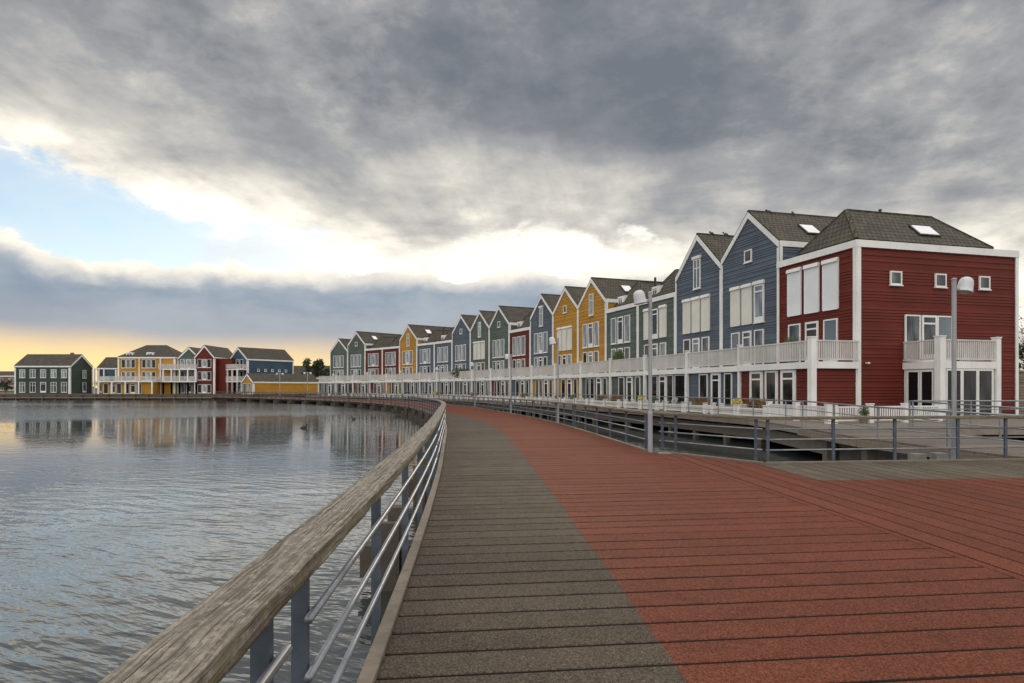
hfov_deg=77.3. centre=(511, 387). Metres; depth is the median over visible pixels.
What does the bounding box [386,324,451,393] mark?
row house
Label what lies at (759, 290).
window
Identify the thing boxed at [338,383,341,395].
window
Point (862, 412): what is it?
flower pot
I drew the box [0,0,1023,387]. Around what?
sky
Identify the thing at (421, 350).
window
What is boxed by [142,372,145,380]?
window
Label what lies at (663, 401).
railing
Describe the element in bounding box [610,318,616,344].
window
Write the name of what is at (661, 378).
door
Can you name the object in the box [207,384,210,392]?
window
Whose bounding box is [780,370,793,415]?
door
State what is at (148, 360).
window
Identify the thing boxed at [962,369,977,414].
door
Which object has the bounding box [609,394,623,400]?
plants
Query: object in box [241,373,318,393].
boat house
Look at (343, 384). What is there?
door
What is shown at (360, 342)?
row house
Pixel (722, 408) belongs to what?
planter
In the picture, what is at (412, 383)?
door
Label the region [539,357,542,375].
door
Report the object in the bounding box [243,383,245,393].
door
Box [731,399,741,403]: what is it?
plants
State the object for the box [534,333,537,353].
window
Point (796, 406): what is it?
picket fence
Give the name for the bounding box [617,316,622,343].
window
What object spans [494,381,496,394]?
window
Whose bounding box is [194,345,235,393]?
quay house
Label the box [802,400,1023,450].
railing
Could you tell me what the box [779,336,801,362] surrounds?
potted shrub
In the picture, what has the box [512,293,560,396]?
row house
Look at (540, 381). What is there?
window
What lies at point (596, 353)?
window
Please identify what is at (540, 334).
window
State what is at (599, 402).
planter
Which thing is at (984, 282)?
window
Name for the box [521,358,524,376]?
window
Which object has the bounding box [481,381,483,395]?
door
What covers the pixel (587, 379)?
window
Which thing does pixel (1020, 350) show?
tree
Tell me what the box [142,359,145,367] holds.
window
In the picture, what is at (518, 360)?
door
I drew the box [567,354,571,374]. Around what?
window
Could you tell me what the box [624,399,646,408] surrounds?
planter
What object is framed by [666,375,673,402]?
window
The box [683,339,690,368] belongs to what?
window
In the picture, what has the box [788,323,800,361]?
window
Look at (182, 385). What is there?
window
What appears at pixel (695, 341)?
door
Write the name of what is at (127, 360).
window
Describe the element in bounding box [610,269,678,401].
row house
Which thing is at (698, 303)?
row house
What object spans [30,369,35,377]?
window
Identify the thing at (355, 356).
window
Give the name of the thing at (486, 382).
window
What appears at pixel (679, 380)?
window
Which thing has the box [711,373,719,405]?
door
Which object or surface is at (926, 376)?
door
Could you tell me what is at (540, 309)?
window
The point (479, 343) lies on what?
row house
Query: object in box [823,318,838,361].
window
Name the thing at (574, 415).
railing
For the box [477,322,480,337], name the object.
window
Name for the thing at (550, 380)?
window
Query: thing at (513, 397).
planter
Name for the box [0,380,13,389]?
tree
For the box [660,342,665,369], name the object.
window
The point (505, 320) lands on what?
row house
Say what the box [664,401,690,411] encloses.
planter
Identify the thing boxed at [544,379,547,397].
door
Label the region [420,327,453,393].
row house
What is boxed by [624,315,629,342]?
window
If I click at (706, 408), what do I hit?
planter
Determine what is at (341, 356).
window
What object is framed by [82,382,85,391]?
door
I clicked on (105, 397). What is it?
quay wall
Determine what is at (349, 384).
window
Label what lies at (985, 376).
door
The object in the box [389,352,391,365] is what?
window
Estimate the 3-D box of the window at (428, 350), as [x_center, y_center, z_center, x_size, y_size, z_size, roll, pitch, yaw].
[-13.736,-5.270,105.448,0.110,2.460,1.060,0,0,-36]
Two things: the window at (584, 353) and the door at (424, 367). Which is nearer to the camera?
the window at (584, 353)
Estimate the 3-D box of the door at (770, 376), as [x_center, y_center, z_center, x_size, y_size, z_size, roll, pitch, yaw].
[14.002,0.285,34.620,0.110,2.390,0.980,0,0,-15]
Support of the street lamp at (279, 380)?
on the boardwalk
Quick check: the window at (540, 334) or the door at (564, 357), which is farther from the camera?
the window at (540, 334)
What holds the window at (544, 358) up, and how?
in the row house at (541, 332)
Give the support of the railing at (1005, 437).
attached to the plaza deck at (970, 510)
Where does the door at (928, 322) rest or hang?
in the row house at (864, 305)
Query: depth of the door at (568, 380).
62.95 m
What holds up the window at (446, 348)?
in the row house at (443, 353)
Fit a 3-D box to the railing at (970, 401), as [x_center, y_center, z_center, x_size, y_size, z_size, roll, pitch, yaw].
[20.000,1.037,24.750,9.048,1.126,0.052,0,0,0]
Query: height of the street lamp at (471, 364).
4.725 m
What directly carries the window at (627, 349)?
in the row house at (622, 325)
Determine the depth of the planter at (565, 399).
58.23 m
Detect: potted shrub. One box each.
[450,368,470,378]
[611,350,625,371]
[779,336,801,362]
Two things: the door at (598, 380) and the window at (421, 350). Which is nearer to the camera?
the door at (598, 380)
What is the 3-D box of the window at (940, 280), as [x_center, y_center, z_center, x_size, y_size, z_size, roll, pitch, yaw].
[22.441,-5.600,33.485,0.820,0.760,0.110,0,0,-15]
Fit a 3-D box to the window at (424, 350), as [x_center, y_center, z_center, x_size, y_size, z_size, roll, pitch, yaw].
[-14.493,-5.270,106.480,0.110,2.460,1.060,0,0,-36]
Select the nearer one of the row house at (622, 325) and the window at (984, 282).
the window at (984, 282)
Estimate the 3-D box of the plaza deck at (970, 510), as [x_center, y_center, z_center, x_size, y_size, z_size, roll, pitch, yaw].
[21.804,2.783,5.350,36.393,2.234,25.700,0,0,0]
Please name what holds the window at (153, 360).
in the quay house at (140, 369)
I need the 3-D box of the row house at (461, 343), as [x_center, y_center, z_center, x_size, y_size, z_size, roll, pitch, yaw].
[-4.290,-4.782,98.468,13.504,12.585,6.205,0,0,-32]
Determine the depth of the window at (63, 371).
149.94 m
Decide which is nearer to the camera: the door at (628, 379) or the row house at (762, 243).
the row house at (762, 243)
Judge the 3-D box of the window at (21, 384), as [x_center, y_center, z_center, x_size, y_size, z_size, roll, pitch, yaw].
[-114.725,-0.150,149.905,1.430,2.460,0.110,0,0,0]
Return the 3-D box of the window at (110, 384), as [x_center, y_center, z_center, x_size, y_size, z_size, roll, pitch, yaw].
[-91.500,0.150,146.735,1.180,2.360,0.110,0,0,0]
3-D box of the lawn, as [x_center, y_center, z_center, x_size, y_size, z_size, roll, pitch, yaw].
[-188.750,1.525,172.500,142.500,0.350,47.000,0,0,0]
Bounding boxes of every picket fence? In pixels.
[766,401,832,423]
[832,403,942,423]
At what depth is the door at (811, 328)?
35.13 m
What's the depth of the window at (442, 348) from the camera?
101.58 m
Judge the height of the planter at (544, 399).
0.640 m
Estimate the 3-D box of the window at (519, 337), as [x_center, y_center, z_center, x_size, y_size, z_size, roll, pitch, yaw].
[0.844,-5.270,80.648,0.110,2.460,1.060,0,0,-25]
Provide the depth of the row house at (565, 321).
69.03 m
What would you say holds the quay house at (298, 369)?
on the ground
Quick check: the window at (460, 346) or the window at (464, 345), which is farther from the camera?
the window at (460, 346)
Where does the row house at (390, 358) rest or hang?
on the terrace deck at (902, 454)
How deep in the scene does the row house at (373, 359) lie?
119.59 m
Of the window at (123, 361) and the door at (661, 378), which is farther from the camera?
the window at (123, 361)
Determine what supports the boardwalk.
in the water
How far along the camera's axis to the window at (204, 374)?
148.92 m
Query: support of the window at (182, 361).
in the quay house at (185, 376)
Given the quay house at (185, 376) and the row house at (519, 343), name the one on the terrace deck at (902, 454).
the row house at (519, 343)
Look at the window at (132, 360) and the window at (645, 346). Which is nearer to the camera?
the window at (645, 346)
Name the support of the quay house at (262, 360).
on the quay pavement
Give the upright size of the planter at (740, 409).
0.640 m
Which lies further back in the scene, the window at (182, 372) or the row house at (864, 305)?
the window at (182, 372)
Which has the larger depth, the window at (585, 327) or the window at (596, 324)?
the window at (585, 327)
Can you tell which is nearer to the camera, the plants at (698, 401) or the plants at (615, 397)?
the plants at (698, 401)
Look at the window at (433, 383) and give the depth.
98.62 m
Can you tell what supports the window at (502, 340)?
in the row house at (505, 320)
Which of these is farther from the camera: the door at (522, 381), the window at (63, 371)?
the window at (63, 371)
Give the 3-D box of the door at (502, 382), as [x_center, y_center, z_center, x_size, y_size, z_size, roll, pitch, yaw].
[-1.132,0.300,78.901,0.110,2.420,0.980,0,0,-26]
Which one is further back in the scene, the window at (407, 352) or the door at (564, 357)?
the window at (407, 352)
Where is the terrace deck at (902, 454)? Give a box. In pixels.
[307,395,1023,460]
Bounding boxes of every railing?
[98,392,445,682]
[238,392,647,448]
[307,391,801,423]
[654,412,1023,461]
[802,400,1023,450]
[909,400,1023,438]
[912,400,1023,426]
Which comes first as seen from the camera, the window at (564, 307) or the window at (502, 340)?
the window at (564, 307)
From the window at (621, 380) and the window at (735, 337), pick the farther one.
the window at (621, 380)
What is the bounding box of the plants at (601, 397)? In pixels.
[596,394,608,399]
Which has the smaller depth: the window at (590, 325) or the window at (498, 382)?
the window at (590, 325)
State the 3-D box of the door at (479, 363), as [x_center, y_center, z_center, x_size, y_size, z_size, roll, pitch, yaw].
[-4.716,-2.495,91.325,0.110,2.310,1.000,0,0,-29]
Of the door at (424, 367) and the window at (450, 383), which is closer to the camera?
the window at (450, 383)
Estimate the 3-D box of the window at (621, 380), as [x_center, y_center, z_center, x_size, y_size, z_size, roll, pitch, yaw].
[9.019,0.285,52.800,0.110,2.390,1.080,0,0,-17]
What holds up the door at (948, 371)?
in the row house at (864, 305)
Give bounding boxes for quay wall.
[0,394,293,399]
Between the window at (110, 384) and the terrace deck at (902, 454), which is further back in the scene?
the window at (110, 384)
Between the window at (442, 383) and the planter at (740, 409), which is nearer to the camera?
the planter at (740, 409)
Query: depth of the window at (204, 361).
148.92 m
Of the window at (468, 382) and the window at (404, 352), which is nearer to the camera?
the window at (468, 382)
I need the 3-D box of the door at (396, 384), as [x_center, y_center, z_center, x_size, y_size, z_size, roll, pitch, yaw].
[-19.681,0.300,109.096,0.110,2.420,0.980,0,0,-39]
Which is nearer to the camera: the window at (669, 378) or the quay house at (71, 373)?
the window at (669, 378)
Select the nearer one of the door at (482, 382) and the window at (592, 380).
the window at (592, 380)
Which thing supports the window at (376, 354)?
in the row house at (373, 359)
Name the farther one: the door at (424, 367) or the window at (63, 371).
the window at (63, 371)
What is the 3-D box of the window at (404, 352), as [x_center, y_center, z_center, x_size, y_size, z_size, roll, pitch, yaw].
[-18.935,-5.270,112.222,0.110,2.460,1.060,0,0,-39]
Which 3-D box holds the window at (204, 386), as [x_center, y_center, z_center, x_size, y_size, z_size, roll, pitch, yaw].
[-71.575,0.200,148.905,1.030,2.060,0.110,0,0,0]
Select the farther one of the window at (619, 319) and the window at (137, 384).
the window at (137, 384)
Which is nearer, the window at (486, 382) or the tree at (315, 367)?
the window at (486, 382)
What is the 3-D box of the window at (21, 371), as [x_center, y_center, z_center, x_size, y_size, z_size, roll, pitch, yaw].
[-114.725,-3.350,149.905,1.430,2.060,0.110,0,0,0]
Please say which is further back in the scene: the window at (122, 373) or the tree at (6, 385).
the tree at (6, 385)
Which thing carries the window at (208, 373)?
in the quay house at (211, 362)
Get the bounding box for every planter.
[486,395,496,400]
[505,396,516,401]
[517,396,525,401]
[526,396,541,402]
[539,397,553,402]
[549,397,562,401]
[563,397,579,402]
[575,398,590,404]
[591,398,610,406]
[604,399,626,407]
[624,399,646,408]
[640,400,662,409]
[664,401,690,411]
[683,402,710,413]
[711,403,744,415]
[736,404,776,415]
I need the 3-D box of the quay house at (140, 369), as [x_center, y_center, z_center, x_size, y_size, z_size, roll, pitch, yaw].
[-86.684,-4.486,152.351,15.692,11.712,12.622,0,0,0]
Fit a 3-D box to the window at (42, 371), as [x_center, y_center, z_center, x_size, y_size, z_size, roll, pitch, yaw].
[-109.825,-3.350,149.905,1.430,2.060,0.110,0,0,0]
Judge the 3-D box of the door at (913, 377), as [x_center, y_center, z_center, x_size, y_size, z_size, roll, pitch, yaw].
[20.259,0.300,32.322,0.110,2.360,0.820,0,0,-15]
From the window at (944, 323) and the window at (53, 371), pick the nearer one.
the window at (944, 323)
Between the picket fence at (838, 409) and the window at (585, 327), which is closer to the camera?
the picket fence at (838, 409)
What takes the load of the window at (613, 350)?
in the row house at (622, 325)
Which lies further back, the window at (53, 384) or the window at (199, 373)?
the window at (53, 384)
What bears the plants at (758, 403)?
in the planter at (740, 409)
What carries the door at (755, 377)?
in the row house at (864, 305)
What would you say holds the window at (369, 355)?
in the row house at (373, 359)
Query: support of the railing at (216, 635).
attached to the boardwalk
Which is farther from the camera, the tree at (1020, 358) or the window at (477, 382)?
the window at (477, 382)
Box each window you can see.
[19,369,24,377]
[19,382,24,392]
[29,382,35,392]
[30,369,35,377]
[40,369,45,377]
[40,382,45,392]
[50,382,56,392]
[51,369,56,377]
[61,369,66,377]
[61,382,66,392]
[82,370,86,378]
[103,384,107,393]
[110,384,114,393]
[117,384,121,393]
[121,359,125,367]
[121,372,125,380]
[126,359,129,367]
[126,384,128,393]
[131,359,134,367]
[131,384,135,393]
[137,384,141,393]
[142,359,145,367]
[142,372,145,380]
[147,359,150,367]
[152,359,155,367]
[180,359,184,368]
[181,371,184,380]
[181,384,184,392]
[186,359,190,368]
[198,359,201,367]
[198,372,201,379]
[198,384,201,392]
[202,359,206,367]
[202,372,206,379]
[202,384,206,392]
[207,359,210,367]
[207,372,210,379]
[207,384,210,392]
[333,356,335,367]
[337,356,339,367]
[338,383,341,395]
[340,355,343,367]
[345,383,347,392]
[348,383,351,392]
[351,355,353,366]
[354,355,356,366]
[358,354,360,366]
[358,383,360,393]
[365,383,367,393]
[368,354,370,366]
[371,353,374,366]
[374,383,376,392]
[375,353,377,365]
[385,352,387,365]
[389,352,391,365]
[392,352,395,365]
[403,351,405,364]
[406,351,408,364]
[409,350,412,364]
[420,349,422,363]
[423,349,426,363]
[425,382,427,393]
[427,348,429,363]
[432,382,434,392]
[437,347,440,362]
[441,347,443,362]
[441,382,443,394]
[445,346,447,361]
[449,382,451,393]
[455,345,457,361]
[457,382,459,393]
[459,345,461,360]
[460,382,462,393]
[463,344,465,360]
[467,381,469,395]
[476,381,479,395]
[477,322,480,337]
[481,362,484,377]
[485,381,488,395]
[493,340,495,357]
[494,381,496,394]
[497,339,499,357]
[497,381,499,394]
[500,339,503,357]
[505,380,508,396]
[512,337,515,356]
[516,380,519,396]
[517,336,520,355]
[521,335,524,355]
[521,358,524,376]
[526,380,528,395]
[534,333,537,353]
[534,357,537,375]
[536,380,538,397]
[538,332,542,353]
[539,307,542,326]
[539,380,542,397]
[543,331,547,352]
[543,356,546,375]
[549,379,552,397]
[561,379,565,398]
[563,305,566,313]
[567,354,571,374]
[573,378,577,397]
[582,324,587,348]
[583,352,586,373]
[586,378,589,399]
[588,293,593,316]
[588,323,592,347]
[590,378,594,399]
[594,321,598,346]
[594,351,598,372]
[603,377,607,397]
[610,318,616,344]
[611,349,615,372]
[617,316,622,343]
[618,377,624,398]
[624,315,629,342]
[624,347,629,371]
[635,376,640,401]
[644,345,647,370]
[652,308,657,338]
[652,376,657,398]
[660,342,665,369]
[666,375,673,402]
[674,375,684,403]
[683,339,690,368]
[692,258,700,290]
[699,374,707,402]
[701,336,709,367]
[724,373,732,405]
[731,332,739,365]
[743,249,752,263]
[753,283,764,323]
[754,329,763,364]
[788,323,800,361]
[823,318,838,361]
[889,271,903,285]
[904,314,921,361]
[934,273,947,288]
[937,316,951,360]
[978,276,991,290]
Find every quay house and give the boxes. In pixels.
[0,371,13,391]
[14,353,92,393]
[94,357,117,393]
[98,345,181,393]
[162,347,200,393]
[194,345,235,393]
[226,347,293,393]
[294,366,329,381]
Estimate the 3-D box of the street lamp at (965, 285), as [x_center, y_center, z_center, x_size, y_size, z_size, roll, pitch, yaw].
[10.826,-0.313,15.357,0.501,4.725,0.355,0,0,-31]
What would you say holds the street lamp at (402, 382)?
attached to the railing at (574, 415)
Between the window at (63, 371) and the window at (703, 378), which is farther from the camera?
the window at (63, 371)
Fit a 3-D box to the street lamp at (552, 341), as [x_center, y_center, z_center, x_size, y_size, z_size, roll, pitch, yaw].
[2.144,-0.264,32.915,0.501,4.725,0.355,0,0,-32]
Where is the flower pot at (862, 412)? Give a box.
[858,407,869,423]
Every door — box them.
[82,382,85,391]
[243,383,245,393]
[247,383,250,392]
[328,383,330,394]
[342,383,344,395]
[395,383,397,393]
[411,382,413,392]
[423,366,426,379]
[445,382,447,394]
[477,362,480,369]
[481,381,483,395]
[501,381,503,396]
[517,359,520,376]
[521,380,523,394]
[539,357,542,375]
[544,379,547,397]
[562,354,566,374]
[567,379,570,398]
[588,351,592,373]
[596,378,600,399]
[626,377,631,400]
[652,343,657,370]
[659,375,664,402]
[692,338,699,367]
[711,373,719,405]
[742,330,751,364]
[750,372,761,402]
[765,371,776,403]
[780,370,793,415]
[805,321,818,361]
[907,370,919,415]
[920,370,933,415]
[921,315,936,361]
[946,369,961,414]
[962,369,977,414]
[978,369,992,414]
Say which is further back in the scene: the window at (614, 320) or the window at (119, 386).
the window at (119, 386)
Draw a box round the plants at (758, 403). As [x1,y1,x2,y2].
[744,397,772,407]
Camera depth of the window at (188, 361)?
150.93 m
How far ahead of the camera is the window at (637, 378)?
50.20 m
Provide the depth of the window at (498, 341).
86.02 m
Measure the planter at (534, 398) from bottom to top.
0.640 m
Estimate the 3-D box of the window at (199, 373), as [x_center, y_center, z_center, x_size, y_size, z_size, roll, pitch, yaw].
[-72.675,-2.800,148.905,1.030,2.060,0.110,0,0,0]
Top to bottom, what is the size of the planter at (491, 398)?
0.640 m
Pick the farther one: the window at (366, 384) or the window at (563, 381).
the window at (366, 384)
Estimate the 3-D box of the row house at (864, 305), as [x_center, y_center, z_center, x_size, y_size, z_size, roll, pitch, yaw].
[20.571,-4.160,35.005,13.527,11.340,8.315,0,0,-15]
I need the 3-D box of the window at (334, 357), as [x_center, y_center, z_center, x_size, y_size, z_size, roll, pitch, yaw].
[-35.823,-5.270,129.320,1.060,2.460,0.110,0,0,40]
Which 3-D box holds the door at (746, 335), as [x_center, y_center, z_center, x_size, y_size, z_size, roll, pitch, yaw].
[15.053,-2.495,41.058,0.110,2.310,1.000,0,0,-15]
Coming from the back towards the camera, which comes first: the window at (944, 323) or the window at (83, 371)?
the window at (83, 371)
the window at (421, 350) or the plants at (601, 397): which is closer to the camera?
the plants at (601, 397)
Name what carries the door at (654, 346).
in the row house at (663, 330)
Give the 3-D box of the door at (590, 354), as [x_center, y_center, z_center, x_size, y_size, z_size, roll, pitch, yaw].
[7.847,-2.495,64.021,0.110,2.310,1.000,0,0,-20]
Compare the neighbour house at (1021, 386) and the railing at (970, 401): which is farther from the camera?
the neighbour house at (1021, 386)
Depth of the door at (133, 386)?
146.75 m
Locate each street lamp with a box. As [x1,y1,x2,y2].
[276,373,283,395]
[399,370,402,399]
[436,367,439,399]
[470,362,475,406]
[505,354,511,412]
[549,337,558,422]
[633,290,652,452]
[951,277,973,458]
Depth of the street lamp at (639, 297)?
17.46 m
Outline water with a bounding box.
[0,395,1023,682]
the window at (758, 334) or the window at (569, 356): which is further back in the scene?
the window at (569, 356)
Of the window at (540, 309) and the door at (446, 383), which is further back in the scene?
the door at (446, 383)
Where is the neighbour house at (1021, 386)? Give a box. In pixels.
[1019,371,1023,413]
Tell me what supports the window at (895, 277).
in the row house at (864, 305)
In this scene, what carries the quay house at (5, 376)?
on the ground
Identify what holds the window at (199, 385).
in the quay house at (211, 362)
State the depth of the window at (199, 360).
148.92 m
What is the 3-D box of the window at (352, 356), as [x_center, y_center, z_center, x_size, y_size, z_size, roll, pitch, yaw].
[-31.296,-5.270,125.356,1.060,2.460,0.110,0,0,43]
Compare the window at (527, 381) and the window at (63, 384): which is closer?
the window at (527, 381)
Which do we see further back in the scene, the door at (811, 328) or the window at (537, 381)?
the window at (537, 381)
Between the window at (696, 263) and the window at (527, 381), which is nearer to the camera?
the window at (696, 263)
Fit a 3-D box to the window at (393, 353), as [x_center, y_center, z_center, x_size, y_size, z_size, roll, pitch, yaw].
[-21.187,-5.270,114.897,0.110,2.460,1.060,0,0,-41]
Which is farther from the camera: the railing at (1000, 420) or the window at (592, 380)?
the window at (592, 380)
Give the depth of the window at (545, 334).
74.01 m
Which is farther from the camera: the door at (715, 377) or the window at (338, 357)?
the window at (338, 357)
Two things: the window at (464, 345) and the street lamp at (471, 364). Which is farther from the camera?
the window at (464, 345)
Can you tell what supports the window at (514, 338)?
in the row house at (519, 343)
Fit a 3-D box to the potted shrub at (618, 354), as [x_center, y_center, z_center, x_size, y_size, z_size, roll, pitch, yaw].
[9.178,-2.229,55.267,1.203,2.207,1.075,0,0,0]
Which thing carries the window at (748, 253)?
in the row house at (762, 243)
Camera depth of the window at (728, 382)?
38.65 m
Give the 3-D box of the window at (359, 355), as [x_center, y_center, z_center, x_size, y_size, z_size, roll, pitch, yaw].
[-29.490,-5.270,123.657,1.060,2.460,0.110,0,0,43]
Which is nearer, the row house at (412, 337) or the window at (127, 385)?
the row house at (412, 337)
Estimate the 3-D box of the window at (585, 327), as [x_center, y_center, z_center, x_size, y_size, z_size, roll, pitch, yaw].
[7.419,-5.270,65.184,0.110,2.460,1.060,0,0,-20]
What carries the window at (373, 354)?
in the row house at (373, 359)
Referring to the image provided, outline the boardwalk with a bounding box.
[211,396,1023,682]
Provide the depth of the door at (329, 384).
126.11 m
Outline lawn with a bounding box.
[0,392,96,393]
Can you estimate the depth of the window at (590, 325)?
64.05 m
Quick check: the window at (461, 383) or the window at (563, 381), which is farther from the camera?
the window at (461, 383)
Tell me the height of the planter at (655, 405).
0.640 m
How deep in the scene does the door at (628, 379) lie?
51.46 m
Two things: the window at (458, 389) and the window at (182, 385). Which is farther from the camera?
the window at (182, 385)
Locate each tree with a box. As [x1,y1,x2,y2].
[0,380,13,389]
[300,358,327,376]
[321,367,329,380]
[1019,307,1023,361]
[1019,341,1023,370]
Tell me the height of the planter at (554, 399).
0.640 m
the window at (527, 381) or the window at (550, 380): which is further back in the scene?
the window at (527, 381)
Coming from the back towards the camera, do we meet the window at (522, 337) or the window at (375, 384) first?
the window at (375, 384)
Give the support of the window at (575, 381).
in the row house at (600, 296)
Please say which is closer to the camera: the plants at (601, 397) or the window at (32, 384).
the plants at (601, 397)
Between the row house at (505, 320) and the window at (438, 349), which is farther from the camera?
the window at (438, 349)
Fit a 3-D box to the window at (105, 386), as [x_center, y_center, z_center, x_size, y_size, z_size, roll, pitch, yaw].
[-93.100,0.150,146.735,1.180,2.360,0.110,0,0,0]
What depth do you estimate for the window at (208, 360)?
148.92 m
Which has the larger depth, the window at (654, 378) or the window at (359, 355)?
the window at (359, 355)
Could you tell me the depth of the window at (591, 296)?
63.84 m
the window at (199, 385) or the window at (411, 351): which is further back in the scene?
the window at (199, 385)
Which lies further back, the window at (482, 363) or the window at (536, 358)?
the window at (482, 363)
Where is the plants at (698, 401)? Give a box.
[689,396,710,404]
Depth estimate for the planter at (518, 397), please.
69.15 m
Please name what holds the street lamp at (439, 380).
attached to the railing at (574, 415)
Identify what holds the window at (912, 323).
in the row house at (864, 305)
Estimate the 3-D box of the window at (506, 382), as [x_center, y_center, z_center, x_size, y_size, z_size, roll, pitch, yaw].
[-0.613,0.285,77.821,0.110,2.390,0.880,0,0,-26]
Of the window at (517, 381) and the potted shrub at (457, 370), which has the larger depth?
the potted shrub at (457, 370)
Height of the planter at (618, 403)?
0.640 m
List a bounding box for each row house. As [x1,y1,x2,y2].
[319,338,350,395]
[336,331,400,395]
[353,337,395,393]
[370,335,401,392]
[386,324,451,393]
[403,328,447,393]
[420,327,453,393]
[437,314,476,394]
[454,310,495,395]
[472,305,533,395]
[491,311,532,396]
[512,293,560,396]
[532,286,585,397]
[555,277,659,398]
[581,277,661,399]
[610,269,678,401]
[645,233,733,403]
[687,210,835,405]
[738,209,1018,415]
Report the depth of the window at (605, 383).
55.62 m
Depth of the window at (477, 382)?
85.64 m
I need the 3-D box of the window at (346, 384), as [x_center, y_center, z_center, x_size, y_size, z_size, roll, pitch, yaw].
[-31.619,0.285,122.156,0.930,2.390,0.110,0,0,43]
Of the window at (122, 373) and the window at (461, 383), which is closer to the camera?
the window at (461, 383)
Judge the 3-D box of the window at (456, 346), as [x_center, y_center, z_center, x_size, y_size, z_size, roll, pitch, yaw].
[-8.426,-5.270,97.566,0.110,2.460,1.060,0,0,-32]
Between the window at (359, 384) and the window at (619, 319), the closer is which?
the window at (619, 319)
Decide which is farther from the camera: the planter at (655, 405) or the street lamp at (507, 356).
the street lamp at (507, 356)
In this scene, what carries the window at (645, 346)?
in the row house at (663, 330)
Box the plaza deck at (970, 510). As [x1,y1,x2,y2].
[653,450,1023,580]
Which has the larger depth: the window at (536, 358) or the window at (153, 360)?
the window at (153, 360)
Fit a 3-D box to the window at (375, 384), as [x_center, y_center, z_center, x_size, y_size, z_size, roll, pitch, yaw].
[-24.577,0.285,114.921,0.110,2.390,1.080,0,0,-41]
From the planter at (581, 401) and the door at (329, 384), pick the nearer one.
the planter at (581, 401)
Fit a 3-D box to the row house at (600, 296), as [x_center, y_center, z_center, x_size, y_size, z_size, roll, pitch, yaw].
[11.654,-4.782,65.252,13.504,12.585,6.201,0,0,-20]
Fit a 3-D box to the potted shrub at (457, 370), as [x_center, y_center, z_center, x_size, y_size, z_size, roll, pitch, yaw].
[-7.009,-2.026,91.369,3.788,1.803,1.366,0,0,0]
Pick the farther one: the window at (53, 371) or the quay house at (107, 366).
the quay house at (107, 366)
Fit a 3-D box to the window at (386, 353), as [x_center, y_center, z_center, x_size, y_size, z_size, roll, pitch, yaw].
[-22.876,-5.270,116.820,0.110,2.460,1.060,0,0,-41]
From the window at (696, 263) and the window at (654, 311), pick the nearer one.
the window at (696, 263)
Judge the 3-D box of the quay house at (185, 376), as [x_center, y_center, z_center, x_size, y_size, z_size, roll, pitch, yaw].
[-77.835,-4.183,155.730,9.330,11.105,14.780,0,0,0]
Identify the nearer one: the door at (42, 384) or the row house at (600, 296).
the row house at (600, 296)
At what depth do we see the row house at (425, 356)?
105.79 m
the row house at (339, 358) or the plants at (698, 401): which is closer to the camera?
the plants at (698, 401)
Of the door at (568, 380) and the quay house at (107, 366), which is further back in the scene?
the quay house at (107, 366)
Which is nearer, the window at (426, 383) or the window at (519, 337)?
the window at (519, 337)
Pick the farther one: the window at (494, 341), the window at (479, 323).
the window at (479, 323)
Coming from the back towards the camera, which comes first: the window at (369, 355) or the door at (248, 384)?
the door at (248, 384)
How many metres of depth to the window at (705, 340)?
45.55 m

